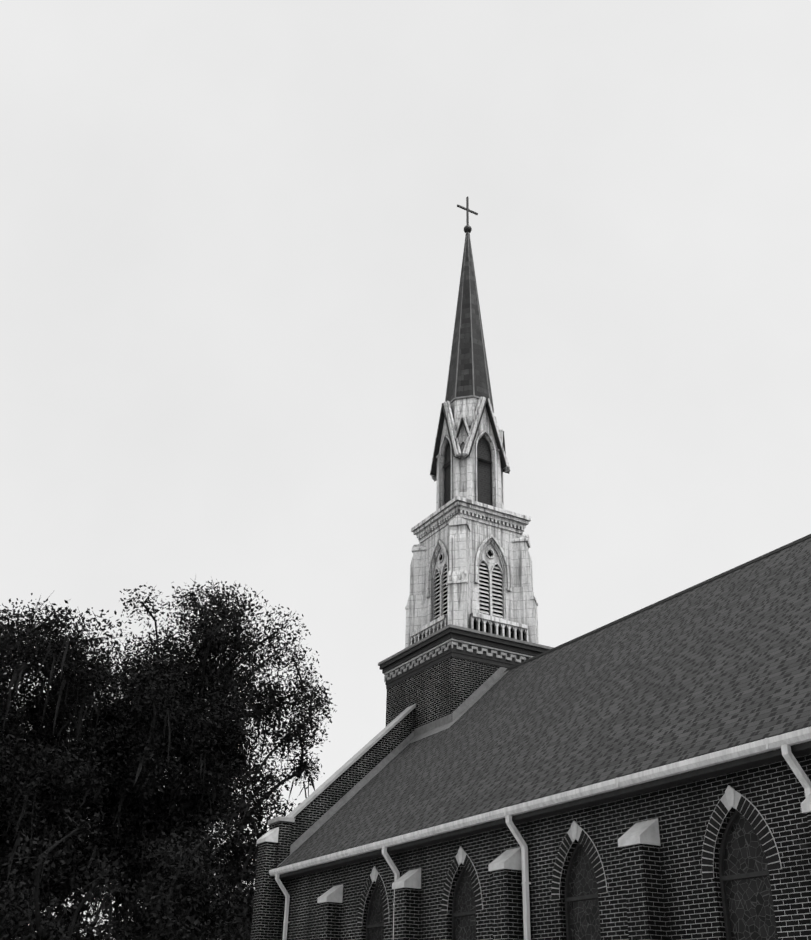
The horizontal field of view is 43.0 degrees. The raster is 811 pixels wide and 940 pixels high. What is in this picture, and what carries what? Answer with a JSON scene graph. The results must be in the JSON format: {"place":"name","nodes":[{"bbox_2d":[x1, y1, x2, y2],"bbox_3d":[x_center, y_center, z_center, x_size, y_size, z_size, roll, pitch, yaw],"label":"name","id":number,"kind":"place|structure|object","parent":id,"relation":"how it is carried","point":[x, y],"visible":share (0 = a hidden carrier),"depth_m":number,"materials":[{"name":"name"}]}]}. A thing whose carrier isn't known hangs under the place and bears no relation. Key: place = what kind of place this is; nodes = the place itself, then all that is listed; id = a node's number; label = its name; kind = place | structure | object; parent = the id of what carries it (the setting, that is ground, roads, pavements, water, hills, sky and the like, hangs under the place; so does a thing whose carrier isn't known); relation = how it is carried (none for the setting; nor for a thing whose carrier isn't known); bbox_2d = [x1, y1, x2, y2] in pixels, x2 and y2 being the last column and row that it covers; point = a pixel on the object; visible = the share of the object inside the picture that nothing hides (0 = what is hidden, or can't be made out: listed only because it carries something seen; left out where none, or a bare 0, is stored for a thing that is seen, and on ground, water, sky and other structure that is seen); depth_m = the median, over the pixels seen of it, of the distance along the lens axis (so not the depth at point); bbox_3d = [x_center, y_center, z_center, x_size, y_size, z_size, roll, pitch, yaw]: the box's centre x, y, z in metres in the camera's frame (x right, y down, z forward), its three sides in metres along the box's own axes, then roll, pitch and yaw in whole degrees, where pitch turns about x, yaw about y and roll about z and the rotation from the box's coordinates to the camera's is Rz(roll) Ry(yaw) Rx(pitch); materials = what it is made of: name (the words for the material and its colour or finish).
{"place":"outdoors","nodes":[
{"label":"outdoors","id":0,"kind":"place"},
{"bbox_2d":[0,858,41,913],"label":"tree","id":1,"kind":"object","parent":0,"point":[7,897],"depth_m":30.07,"materials":[{"name":"black plant"}]},
{"bbox_2d":[35,877,143,939],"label":"oak tree","id":2,"kind":"object","parent":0,"point":[69,914],"depth_m":61.09,"materials":[{"name":"black plant"}]},
{"bbox_2d":[0,590,201,937],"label":"oak tree","id":3,"kind":"object","parent":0,"point":[75,776],"depth_m":38.82,"materials":[{"name":"black plant"}]},
{"bbox_2d":[77,784,256,939],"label":"oak tree","id":4,"kind":"object","parent":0,"point":[123,937],"depth_m":59.01,"materials":[{"name":"black plant"}]},
{"bbox_2d":[112,793,261,939],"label":"tree","id":5,"kind":"object","parent":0,"point":[202,912],"depth_m":30.39,"materials":[{"name":"black plant"}]},
{"bbox_2d":[119,576,270,875],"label":"tree","id":6,"kind":"object","parent":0,"point":[228,626],"depth_m":45.18,"materials":[{"name":"black plant"}]},
{"bbox_2d":[66,579,336,939],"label":"oak tree","id":7,"kind":"object","parent":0,"point":[213,758],"depth_m":43.16,"materials":[{"name":"black plant"}]},
{"bbox_2d":[213,799,296,905],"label":"oak tree","id":8,"kind":"object","parent":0,"point":[245,861],"depth_m":64.34,"materials":[{"name":"black plant"}]},
{"bbox_2d":[0,0,810,939],"label":"sky","id":9,"kind":"structure","parent":0,"point":[232,234],"materials":[{"name":"white"}]},
{"label":"ground","id":10,"kind":"structure","parent":0,"visible":0},
{"bbox_2d":[0,663,62,893],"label":"oak tree","id":11,"kind":"object","parent":10,"relation":"on","point":[25,752],"depth_m":35.47,"materials":[{"name":"black plant"}]},
{"bbox_2d":[0,800,130,939],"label":"tree","id":12,"kind":"object","parent":10,"relation":"on","point":[14,932],"depth_m":27.84,"materials":[{"name":"black plant"}]},
{"bbox_2d":[206,826,267,939],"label":"oak tree","id":13,"kind":"object","parent":10,"relation":"on","point":[245,859],"depth_m":45.89,"materials":[{"name":"black plant"}]},
{"bbox_2d":[250,708,414,939],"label":"front gable","id":14,"kind":"structure","parent":10,"relation":"on","point":[268,910],"depth_m":27.25,"materials":[{"name":"brick"}]},
{"bbox_2d":[257,704,415,866],"bbox_3d":[1.910,10.476,30.376,13.100,6.548,0.790,16,-32,-26],"label":"parapet coping","id":15,"kind":"object","parent":14,"relation":"attached to","point":[271,835],"visible":0.4,"depth_m":28.57,"materials":[{"name":"stone"}]},
{"bbox_2d":[386,657,499,728],"bbox_3d":[1.937,11.615,29.369,3.888,11.528,3.888,16,-32,-26],"label":"brick tower base","id":16,"kind":"object","parent":10,"relation":"on","point":[448,686],"visible":0.11,"depth_m":30.07,"materials":[{"name":"grey brick"}]},
{"bbox_2d":[406,667,508,744],"bbox_3d":[2.119,7.449,31.472,4.488,2.418,4.208,16,-32,-26],"label":"roof flashing","id":17,"kind":"object","parent":16,"relation":"attached to","point":[438,725],"visible":0.33,"depth_m":29.58,"materials":[{"name":"grey metal"}]},
{"bbox_2d":[378,624,553,688],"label":"tower cornice","id":18,"kind":"structure","parent":16,"relation":"attached to","point":[438,646],"depth_m":30.64,"materials":[{"name":"grey stone"}]},
{"bbox_2d":[405,496,538,647],"bbox_3d":[2.132,3.795,33.613,3.449,4.837,3.449,16,-32,-26],"label":"belfry","id":19,"kind":"object","parent":18,"relation":"on","point":[471,565],"visible":0.75,"depth_m":32.97,"materials":[{"name":"stone"}]},
{"bbox_2d":[430,397,509,509],"bbox_3d":[2.231,-0.199,35.781,2.272,4.357,2.272,16,-32,-26],"label":"lantern stage","id":20,"kind":"object","parent":19,"relation":"on","point":[472,463],"visible":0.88,"depth_m":35.10,"materials":[{"name":"stone"}]},
{"bbox_2d":[445,234,493,429],"bbox_3d":[2.343,-4.666,38.205,1.784,10.610,1.784,16,-32,-26],"label":"spire","id":21,"kind":"object","parent":20,"relation":"on","point":[468,384],"visible":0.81,"depth_m":37.38,"materials":[{"name":"metal"}]},
{"bbox_2d":[457,196,477,235],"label":"cross","id":22,"kind":"object","parent":21,"relation":"on","point":[467,229],"visible":1,"depth_m":41.17,"materials":[{"name":"metal"}]},
{"bbox_2d":[282,753,810,939],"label":"nave walls","id":23,"kind":"structure","parent":10,"relation":"on","point":[663,891],"depth_m":16.32,"materials":[{"name":"brick"}]},
{"bbox_2d":[269,726,810,939],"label":"gutter and downspouts","id":24,"kind":"object","parent":23,"relation":"attached to","point":[789,746],"visible":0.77,"depth_m":17.27,"materials":[{"name":"white paint"}]},
{"bbox_2d":[277,534,810,867],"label":"shingled roof","id":25,"kind":"object","parent":23,"relation":"on","point":[719,662],"visible":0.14,"depth_m":20.78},
{"bbox_2d":[317,785,810,939],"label":"window surrounds","id":26,"kind":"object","parent":23,"relation":"attached to","point":[749,858],"depth_m":16.50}
]}

